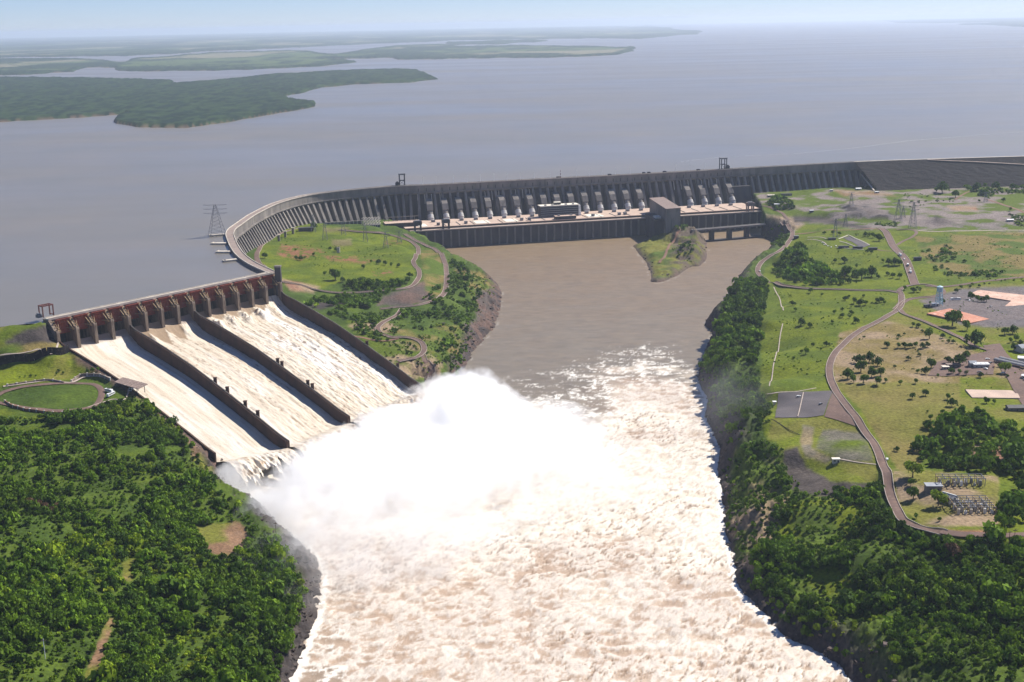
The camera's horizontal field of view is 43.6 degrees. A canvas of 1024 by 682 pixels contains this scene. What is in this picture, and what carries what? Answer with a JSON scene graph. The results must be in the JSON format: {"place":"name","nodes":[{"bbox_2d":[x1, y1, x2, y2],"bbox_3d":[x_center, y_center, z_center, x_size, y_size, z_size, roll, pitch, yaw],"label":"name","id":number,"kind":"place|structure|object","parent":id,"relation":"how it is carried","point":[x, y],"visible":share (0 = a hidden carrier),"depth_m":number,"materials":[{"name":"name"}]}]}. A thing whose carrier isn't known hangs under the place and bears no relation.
{"place":"outdoors","nodes":[
{"label":"outdoors","id":0,"kind":"place"},
{"bbox_2d":[0,382,104,411],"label":"road","id":1,"kind":"structure","parent":0,"point":[101,393],"depth_m":1404.86,"materials":[{"name":"asphalt"}]},
{"bbox_2d":[254,228,295,265],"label":"road","id":2,"kind":"structure","parent":0,"point":[256,255],"depth_m":2220.58,"materials":[{"name":"asphalt"}]},
{"bbox_2d":[282,230,421,292],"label":"road","id":3,"kind":"structure","parent":0,"point":[419,274],"depth_m":2141.98,"materials":[{"name":"asphalt"}]},
{"bbox_2d":[283,230,416,291],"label":"kerb","id":4,"kind":"structure","parent":3,"relation":"on","point":[363,291],"depth_m":2059.56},
{"bbox_2d":[283,229,421,292],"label":"kerb","id":5,"kind":"structure","parent":3,"relation":"on","point":[365,292],"depth_m":2042.94,"materials":[{"name":"concrete"}]},
{"bbox_2d":[375,308,426,361],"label":"road","id":6,"kind":"structure","parent":0,"point":[422,343],"depth_m":1729.43,"materials":[{"name":"asphalt"}]},
{"bbox_2d":[380,313,426,361],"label":"kerb","id":7,"kind":"structure","parent":6,"relation":"on","point":[404,336],"depth_m":1733.00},
{"bbox_2d":[380,234,448,308],"bbox_3d":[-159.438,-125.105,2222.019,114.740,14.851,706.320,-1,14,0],"label":"road","id":8,"kind":"structure","parent":0,"point":[446,278],"depth_m":2209.90,"materials":[{"name":"asphalt"}]},
{"bbox_2d":[382,235,443,307],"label":"kerb","id":9,"kind":"structure","parent":8,"relation":"on","point":[426,301],"depth_m":2000.70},
{"bbox_2d":[420,353,434,390],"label":"road","id":10,"kind":"structure","parent":0,"point":[431,368],"depth_m":1632.72,"materials":[{"name":"asphalt"}]},
{"bbox_2d":[60,228,852,681],"bbox_3d":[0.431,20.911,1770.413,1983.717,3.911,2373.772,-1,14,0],"label":"river water","id":11,"kind":"structure","parent":0,"point":[540,500],"depth_m":1214.50,"materials":[{"name":"liquid"}]},
{"bbox_2d":[0,17,1023,326],"bbox_3d":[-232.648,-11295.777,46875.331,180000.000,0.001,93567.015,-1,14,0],"label":"reservoir water","id":12,"kind":"structure","parent":0,"point":[96,211],"depth_m":4077.75,"materials":[{"name":"liquid"}]},
{"bbox_2d":[209,233,224,236],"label":"intake pier","id":13,"kind":"structure","parent":12,"relation":"in","point":[210,235],"depth_m":2165.71,"materials":[{"name":"concrete"}]},
{"bbox_2d":[205,204,226,234],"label":"lattice pylon","id":14,"kind":"object","parent":13,"relation":"on","point":[213,211],"visible":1,"depth_m":2158.07,"materials":[{"name":"grey metal"}]},
{"bbox_2d":[0,185,1023,681],"bbox_3d":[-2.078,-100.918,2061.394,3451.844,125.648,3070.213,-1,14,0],"label":"ground","id":15,"kind":"structure","parent":0,"point":[890,411],"depth_m":1438.91,"materials":[{"name":"plant"}]},
{"bbox_2d":[4,400,62,412],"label":"terrace wall","id":16,"kind":"structure","parent":15,"relation":"on","point":[24,408],"depth_m":1342.10,"materials":[{"name":"stone"}]},
{"bbox_2d":[0,344,69,364],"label":"rock wall","id":17,"kind":"structure","parent":15,"relation":"on","point":[30,357],"depth_m":1482.05,"materials":[{"name":"stone"}]},
{"bbox_2d":[6,378,63,386],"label":"terrace wall","id":18,"kind":"structure","parent":15,"relation":"on","point":[19,383],"depth_m":1432.36,"materials":[{"name":"stone"}]},
{"bbox_2d":[3,376,108,386],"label":"footpath","id":19,"kind":"structure","parent":15,"relation":"on","point":[56,381],"depth_m":1433.29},
{"bbox_2d":[70,373,110,381],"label":"terrace wall","id":20,"kind":"structure","parent":15,"relation":"on","point":[90,374],"depth_m":1446.72,"materials":[{"name":"grey concrete"}]},
{"bbox_2d":[115,377,147,395],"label":"belvedere","id":21,"kind":"object","parent":15,"relation":"on","point":[130,383],"visible":0.98,"depth_m":1408.95,"materials":[{"name":"beige concrete"}]},
{"bbox_2d":[0,395,302,681],"bbox_3d":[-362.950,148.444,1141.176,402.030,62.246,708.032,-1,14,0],"label":"scrub undergrowth","id":22,"kind":"object","parent":15,"relation":"on","point":[213,609],"visible":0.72,"depth_m":1052.90,"materials":[{"name":"green plant"}]},
{"bbox_2d":[0,397,308,681],"bbox_3d":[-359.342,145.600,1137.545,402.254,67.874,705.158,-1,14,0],"label":"bush forest","id":23,"kind":"object","parent":15,"relation":"on","point":[259,589],"visible":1,"depth_m":1003.29,"materials":[{"name":"green plant"}]},
{"bbox_2d":[43,271,422,470],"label":"spillway","id":24,"kind":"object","parent":15,"relation":"on","point":[88,321],"visible":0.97,"depth_m":1596.37,"materials":[{"name":"concrete"}]},
{"bbox_2d":[35,303,53,317],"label":"gantry crane","id":25,"kind":"object","parent":24,"relation":"on","point":[38,315],"visible":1,"depth_m":1552.05,"materials":[{"name":"red paint"}]},
{"bbox_2d":[63,295,440,486],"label":"chute water","id":26,"kind":"structure","parent":24,"relation":"on","point":[362,389],"depth_m":1499.02,"materials":[{"name":"liquid"}]},
{"bbox_2d":[274,265,281,295],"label":"shaft tower","id":27,"kind":"structure","parent":24,"relation":"on","point":[278,273],"depth_m":1794.49,"materials":[{"name":"concrete"}]},
{"bbox_2d":[298,227,312,231],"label":"pump house","id":28,"kind":"structure","parent":15,"relation":"on","point":[300,229],"depth_m":2492.72,"materials":[{"name":"concrete"}]},
{"bbox_2d":[329,268,340,279],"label":"tree","id":29,"kind":"object","parent":15,"relation":"on","point":[334,273],"visible":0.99,"depth_m":2011.27,"materials":[{"name":"green plant"}]},
{"bbox_2d":[325,220,361,223],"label":"retaining wall","id":30,"kind":"structure","parent":15,"relation":"on","point":[350,222],"depth_m":2616.87,"materials":[{"name":"concrete"}]},
{"bbox_2d":[361,217,379,226],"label":"louvred hall","id":31,"kind":"structure","parent":15,"relation":"on","point":[373,223],"depth_m":2605.95,"materials":[{"name":"concrete"}]},
{"bbox_2d":[376,308,421,359],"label":"kerb","id":32,"kind":"structure","parent":15,"relation":"on","point":[402,337],"depth_m":1727.32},
{"bbox_2d":[304,224,693,375],"bbox_3d":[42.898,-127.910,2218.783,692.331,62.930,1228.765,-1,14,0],"label":"headland scrub","id":33,"kind":"object","parent":15,"relation":"on","point":[358,299],"visible":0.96,"depth_m":1875.41,"materials":[{"name":"green plant"}]},
{"bbox_2d":[190,225,897,681],"bbox_3d":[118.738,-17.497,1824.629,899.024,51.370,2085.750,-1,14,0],"label":"shore rocks","id":34,"kind":"object","parent":15,"relation":"on","point":[304,615],"visible":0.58,"depth_m":1097.64,"materials":[{"name":"stone"}]},
{"bbox_2d":[225,160,874,298],"bbox_3d":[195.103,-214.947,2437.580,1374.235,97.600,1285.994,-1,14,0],"label":"buttress dam","id":35,"kind":"structure","parent":15,"relation":"on","point":[268,222],"depth_m":2810.12,"materials":[{"name":"concrete"}]},
{"bbox_2d":[392,173,404,185],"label":"gantry crane","id":36,"kind":"object","parent":35,"relation":"on","point":[397,183],"visible":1,"depth_m":2751.45,"materials":[{"name":"metal"}]},
{"bbox_2d":[719,157,732,168],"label":"gantry crane","id":37,"kind":"object","parent":35,"relation":"on","point":[725,166],"visible":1,"depth_m":2933.94,"materials":[{"name":"metal"}]},
{"bbox_2d":[404,203,761,246],"bbox_3d":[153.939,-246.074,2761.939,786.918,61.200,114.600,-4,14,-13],"label":"powerhouse","id":38,"kind":"structure","parent":15,"relation":"on","point":[528,228],"depth_m":2707.86,"materials":[{"name":"concrete"}]},
{"bbox_2d":[383,215,418,227],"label":"erection bay","id":39,"kind":"object","parent":38,"relation":"on","point":[402,223],"visible":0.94,"depth_m":2655.04,"materials":[{"name":"concrete"}]},
{"bbox_2d":[413,220,421,230],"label":"gantry crane","id":40,"kind":"object","parent":38,"relation":"on","point":[417,222],"visible":1,"depth_m":2617.75,"materials":[{"name":"metal"}]},
{"bbox_2d":[441,218,449,228],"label":"gantry crane","id":41,"kind":"object","parent":38,"relation":"on","point":[445,220],"visible":1,"depth_m":2631.41,"materials":[{"name":"metal"}]},
{"bbox_2d":[538,201,580,217],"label":"office building","id":42,"kind":"structure","parent":38,"relation":"on","point":[552,210],"depth_m":2744.99,"materials":[{"name":"concrete"}]},
{"bbox_2d":[745,201,754,211],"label":"gantry crane","id":43,"kind":"object","parent":38,"relation":"on","point":[751,204],"visible":1,"depth_m":2783.74,"materials":[{"name":"grey metal"}]},
{"bbox_2d":[276,233,1023,405],"bbox_3d":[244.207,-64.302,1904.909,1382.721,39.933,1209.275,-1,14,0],"label":"lawn tussocks","id":44,"kind":"object","parent":15,"relation":"on","point":[791,295],"visible":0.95,"depth_m":1955.19,"materials":[{"name":"green plant"}]},
{"bbox_2d":[645,197,680,237],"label":"assembly hall","id":45,"kind":"structure","parent":15,"relation":"on","point":[664,216],"depth_m":2659.70,"materials":[{"name":"concrete"}]},
{"bbox_2d":[691,223,765,241],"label":"channel bridge","id":46,"kind":"structure","parent":15,"relation":"on","point":[729,232],"depth_m":2666.89,"materials":[{"name":"concrete"}]},
{"bbox_2d":[769,323,782,385],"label":"footpath","id":47,"kind":"structure","parent":15,"relation":"on","point":[776,354],"depth_m":1559.31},
{"bbox_2d":[775,391,831,417],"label":"car park","id":48,"kind":"structure","parent":15,"relation":"on","point":[788,404],"depth_m":1357.68,"materials":[{"name":"asphalt"}]},
{"bbox_2d":[824,393,858,425],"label":"car park","id":49,"kind":"structure","parent":15,"relation":"on","point":[835,409],"depth_m":1317.97,"materials":[{"name":"asphalt"}]},
{"bbox_2d":[840,265,852,277],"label":"tree","id":50,"kind":"object","parent":15,"relation":"on","point":[845,269],"visible":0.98,"depth_m":2011.20,"materials":[{"name":"green plant"}]},
{"bbox_2d":[842,367,853,378],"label":"tree","id":51,"kind":"object","parent":15,"relation":"on","point":[847,372],"visible":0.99,"depth_m":1439.35,"materials":[{"name":"green plant"}]},
{"bbox_2d":[845,236,868,246],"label":"car park","id":52,"kind":"structure","parent":15,"relation":"on","point":[857,242],"depth_m":2315.71,"materials":[{"name":"asphalt"}]},
{"bbox_2d":[851,354,864,361],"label":"tree","id":53,"kind":"object","parent":15,"relation":"on","point":[858,357],"visible":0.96,"depth_m":1504.20,"materials":[{"name":"green plant"}]},
{"bbox_2d":[698,241,1023,461],"bbox_3d":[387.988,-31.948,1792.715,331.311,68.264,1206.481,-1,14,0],"label":"bank forest","id":54,"kind":"object","parent":15,"relation":"on","point":[751,294],"visible":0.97,"depth_m":1658.42,"materials":[{"name":"green plant"}]},
{"bbox_2d":[854,360,867,371],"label":"tree","id":55,"kind":"object","parent":15,"relation":"on","point":[859,364],"visible":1,"depth_m":1464.56,"materials":[{"name":"green plant"}]},
{"bbox_2d":[700,284,1023,681],"bbox_3d":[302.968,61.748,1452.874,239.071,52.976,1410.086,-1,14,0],"label":"scrub undergrowth","id":56,"kind":"object","parent":15,"relation":"on","point":[1012,670],"visible":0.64,"depth_m":1017.98,"materials":[{"name":"green plant"}]},
{"bbox_2d":[856,268,867,279],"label":"tree","id":57,"kind":"object","parent":15,"relation":"on","point":[860,271],"visible":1,"depth_m":1993.20,"materials":[{"name":"green plant"}]},
{"bbox_2d":[863,351,875,361],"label":"tree","id":58,"kind":"object","parent":15,"relation":"on","point":[869,355],"visible":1,"depth_m":1508.67,"materials":[{"name":"green plant"}]},
{"bbox_2d":[867,265,877,276],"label":"tree","id":59,"kind":"object","parent":15,"relation":"on","point":[872,270],"visible":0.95,"depth_m":2014.79,"materials":[{"name":"green plant"}]},
{"bbox_2d":[867,366,877,376],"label":"tree","id":60,"kind":"object","parent":15,"relation":"on","point":[872,371],"visible":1,"depth_m":1433.01,"materials":[{"name":"green plant"}]},
{"bbox_2d":[871,356,883,365],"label":"tree","id":61,"kind":"object","parent":15,"relation":"on","point":[877,360],"visible":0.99,"depth_m":1491.67,"materials":[{"name":"green plant"}]},
{"bbox_2d":[748,430,1023,671],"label":"bush forest","id":62,"kind":"object","parent":15,"relation":"on","point":[940,576],"visible":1,"depth_m":968.53,"materials":[{"name":"green plant"}]},
{"bbox_2d":[765,184,1023,276],"bbox_3d":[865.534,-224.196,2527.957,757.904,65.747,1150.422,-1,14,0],"label":"meadow scrub","id":63,"kind":"object","parent":15,"relation":"on","point":[777,198],"visible":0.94,"depth_m":2490.05,"materials":[{"name":"green plant"}]},
{"bbox_2d":[893,199,904,220],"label":"lattice pylon","id":64,"kind":"object","parent":15,"relation":"on","point":[899,202],"visible":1,"depth_m":2511.50,"materials":[{"name":"grey metal"}]},
{"bbox_2d":[906,486,918,498],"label":"tree","id":65,"kind":"object","parent":15,"relation":"on","point":[913,490],"visible":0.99,"depth_m":1083.29,"materials":[{"name":"green plant"}]},
{"bbox_2d":[903,460,924,476],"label":"tree","id":66,"kind":"object","parent":15,"relation":"on","point":[915,466],"visible":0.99,"depth_m":1121.89,"materials":[{"name":"green plant"}]},
{"bbox_2d":[908,202,919,228],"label":"lattice pylon","id":67,"kind":"object","parent":15,"relation":"on","point":[914,210],"visible":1,"depth_m":2429.44,"materials":[{"name":"grey metal"}]},
{"bbox_2d":[924,327,932,338],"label":"tree","id":68,"kind":"object","parent":15,"relation":"on","point":[928,331],"visible":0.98,"depth_m":1598.38,"materials":[{"name":"green plant"}]},
{"bbox_2d":[926,357,936,367],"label":"tree","id":69,"kind":"object","parent":15,"relation":"on","point":[931,362],"visible":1,"depth_m":1470.13,"materials":[{"name":"green plant"}]},
{"bbox_2d":[924,482,942,492],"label":"control hut","id":70,"kind":"object","parent":15,"relation":"on","point":[929,487],"visible":0.82,"depth_m":1088.16,"materials":[{"name":"concrete"}]},
{"bbox_2d":[853,156,1023,190],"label":"rockfill embankment","id":71,"kind":"structure","parent":15,"relation":"on","point":[913,174],"depth_m":3002.89,"materials":[{"name":"stone"}]},
{"bbox_2d":[935,286,942,304],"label":"water tower","id":72,"kind":"structure","parent":15,"relation":"on","point":[939,289],"depth_m":1779.45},
{"bbox_2d":[930,489,948,505],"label":"tree","id":73,"kind":"object","parent":15,"relation":"on","point":[940,496],"visible":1,"depth_m":1060.75,"materials":[{"name":"green plant"}]},
{"bbox_2d":[935,181,949,192],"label":"tree","id":74,"kind":"object","parent":15,"relation":"on","point":[942,186],"visible":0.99,"depth_m":2865.89,"materials":[{"name":"green plant"}]},
{"bbox_2d":[942,491,957,501],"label":"valley roof shed","id":75,"kind":"structure","parent":15,"relation":"on","point":[952,497],"depth_m":1065.19,"materials":[{"name":"metal"}]},
{"bbox_2d":[946,398,957,406],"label":"tree","id":76,"kind":"object","parent":15,"relation":"on","point":[950,401],"visible":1,"depth_m":1310.88,"materials":[{"name":"green plant"}]},
{"bbox_2d":[944,542,961,555],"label":"rock","id":77,"kind":"object","parent":15,"relation":"on","point":[952,547],"visible":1,"depth_m":979.32,"materials":[{"name":"grey stone"}]},
{"bbox_2d":[944,310,962,325],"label":"tree","id":78,"kind":"object","parent":15,"relation":"on","point":[953,315],"visible":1,"depth_m":1658.83,"materials":[{"name":"green plant"}]},
{"bbox_2d":[927,308,987,323],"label":"paved court","id":79,"kind":"object","parent":15,"relation":"on","point":[971,318],"visible":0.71,"depth_m":1710.83,"materials":[{"name":"concrete"}]},
{"bbox_2d":[952,353,966,363],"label":"tree","id":80,"kind":"object","parent":15,"relation":"on","point":[959,358],"visible":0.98,"depth_m":1465.89,"materials":[{"name":"green plant"}]},
{"bbox_2d":[935,474,985,486],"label":"substation","id":81,"kind":"object","parent":15,"relation":"on","point":[961,482],"visible":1,"depth_m":1094.31,"materials":[{"name":"metal"}]},
{"bbox_2d":[929,350,995,375],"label":"car park","id":82,"kind":"structure","parent":15,"relation":"on","point":[937,368],"depth_m":1459.07,"materials":[{"name":"asphalt"}]},
{"bbox_2d":[947,495,995,514],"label":"substation","id":83,"kind":"object","parent":15,"relation":"on","point":[961,507],"visible":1,"depth_m":1048.91,"materials":[{"name":"metal"}]},
{"bbox_2d":[963,329,986,344],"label":"tree","id":84,"kind":"object","parent":15,"relation":"on","point":[975,336],"visible":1,"depth_m":1553.90,"materials":[{"name":"green plant"}]},
{"bbox_2d":[973,362,989,367],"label":"depot building","id":85,"kind":"structure","parent":15,"relation":"on","point":[980,364],"depth_m":1452.23,"materials":[{"name":"metal"}]},
{"bbox_2d":[965,389,1019,398],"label":"paved court","id":86,"kind":"object","parent":15,"relation":"on","point":[998,394],"visible":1,"depth_m":1355.79,"materials":[{"name":"concrete"}]},
{"bbox_2d":[973,290,1023,305],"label":"paved court","id":87,"kind":"object","parent":15,"relation":"on","point":[1015,299],"visible":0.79,"depth_m":1829.19,"materials":[{"name":"concrete"}]},
{"bbox_2d":[983,343,1023,403],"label":"car park","id":88,"kind":"structure","parent":15,"relation":"on","point":[1016,380],"depth_m":1431.73,"materials":[{"name":"asphalt"}]},
{"bbox_2d":[993,356,1023,366],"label":"parking canopy","id":89,"kind":"object","parent":88,"relation":"on","point":[1012,361],"visible":0.9,"depth_m":1462.28,"materials":[{"name":"grey metal"}]},
{"bbox_2d":[998,362,1011,370],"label":"tree","id":90,"kind":"object","parent":15,"relation":"on","point":[1005,365],"visible":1,"depth_m":1421.29,"materials":[{"name":"green plant"}]},
{"bbox_2d":[1005,404,1023,410],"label":"pavilion","id":91,"kind":"structure","parent":15,"relation":"on","point":[1014,407],"depth_m":1299.21,"materials":[{"name":"concrete"}]},
{"bbox_2d":[1014,344,1023,352],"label":"warehouse","id":92,"kind":"structure","parent":15,"relation":"on","point":[1019,348],"depth_m":1527.46,"materials":[{"name":"metal"}]},
{"bbox_2d":[0,18,1023,127],"bbox_3d":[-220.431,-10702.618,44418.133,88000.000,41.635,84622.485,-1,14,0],"label":"land","id":93,"kind":"structure","parent":0,"point":[151,103],"depth_m":12837.27,"materials":[{"name":"plant"}]},
{"bbox_2d":[0,0,1023,37],"label":"sky","id":94,"kind":"structure","parent":0,"point":[18,18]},
{"bbox_2d":[554,214,576,219],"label":"reception building","id":95,"kind":"structure","parent":0,"point":[570,216],"depth_m":2711.02,"materials":[{"name":"concrete"}]},
{"bbox_2d":[658,229,680,262],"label":"dirt track","id":96,"kind":"structure","parent":0,"point":[668,246],"depth_m":2550.57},
{"bbox_2d":[762,205,791,219],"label":"road","id":97,"kind":"structure","parent":0,"point":[784,216],"depth_m":2716.47,"materials":[{"name":"asphalt"}]},
{"bbox_2d":[756,220,897,292],"bbox_3d":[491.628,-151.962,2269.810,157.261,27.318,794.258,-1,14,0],"label":"road","id":98,"kind":"structure","parent":0,"point":[760,263],"depth_m":2266.88,"materials":[{"name":"asphalt"}]},
{"bbox_2d":[755,222,896,292],"bbox_3d":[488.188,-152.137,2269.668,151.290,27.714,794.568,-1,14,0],"label":"kerb","id":99,"kind":"structure","parent":98,"relation":"on","point":[823,289],"depth_m":1962.75,"materials":[{"name":"concrete"}]},
{"bbox_2d":[760,221,898,291],"bbox_3d":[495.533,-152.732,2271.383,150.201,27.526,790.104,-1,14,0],"label":"kerb","id":100,"kind":"structure","parent":98,"relation":"on","point":[823,288],"depth_m":1968.46,"materials":[{"name":"concrete"}]},
{"bbox_2d":[826,295,943,534],"bbox_3d":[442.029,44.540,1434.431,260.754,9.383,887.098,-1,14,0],"label":"road","id":101,"kind":"structure","parent":0,"point":[890,492],"depth_m":1252.63,"materials":[{"name":"asphalt"}]},
{"bbox_2d":[826,295,940,534],"bbox_3d":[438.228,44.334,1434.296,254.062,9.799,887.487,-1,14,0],"label":"kerb","id":102,"kind":"structure","parent":101,"relation":"on","point":[861,431],"depth_m":1286.67,"materials":[{"name":"concrete"}]},
{"bbox_2d":[833,300,947,529],"bbox_3d":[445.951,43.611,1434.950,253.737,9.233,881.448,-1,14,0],"label":"kerb","id":103,"kind":"structure","parent":101,"relation":"on","point":[872,435],"depth_m":1262.87,"materials":[{"name":"concrete"}]},
{"bbox_2d":[879,228,918,283],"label":"road","id":104,"kind":"structure","parent":0,"point":[906,260],"depth_m":2141.10,"materials":[{"name":"asphalt"}]},
{"bbox_2d":[896,229,917,244],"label":"road","id":105,"kind":"structure","parent":0,"point":[914,235],"depth_m":2355.00,"materials":[{"name":"asphalt"}]},
{"bbox_2d":[893,284,945,308],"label":"road","id":106,"kind":"structure","parent":0,"point":[900,292],"depth_m":1864.56,"materials":[{"name":"asphalt"}]},
{"bbox_2d":[898,309,989,349],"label":"road","id":107,"kind":"structure","parent":0,"point":[903,312],"depth_m":1652.57,"materials":[{"name":"asphalt"}]},
{"bbox_2d":[897,309,985,349],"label":"kerb","id":108,"kind":"structure","parent":107,"relation":"on","point":[941,329],"depth_m":1646.40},
{"bbox_2d":[925,276,1023,286],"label":"road","id":109,"kind":"structure","parent":0,"point":[977,282],"depth_m":1929.60,"materials":[{"name":"asphalt"}]},
{"bbox_2d":[940,530,1023,536],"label":"road","id":110,"kind":"structure","parent":0,"point":[958,533],"depth_m":999.46,"materials":[{"name":"asphalt"}]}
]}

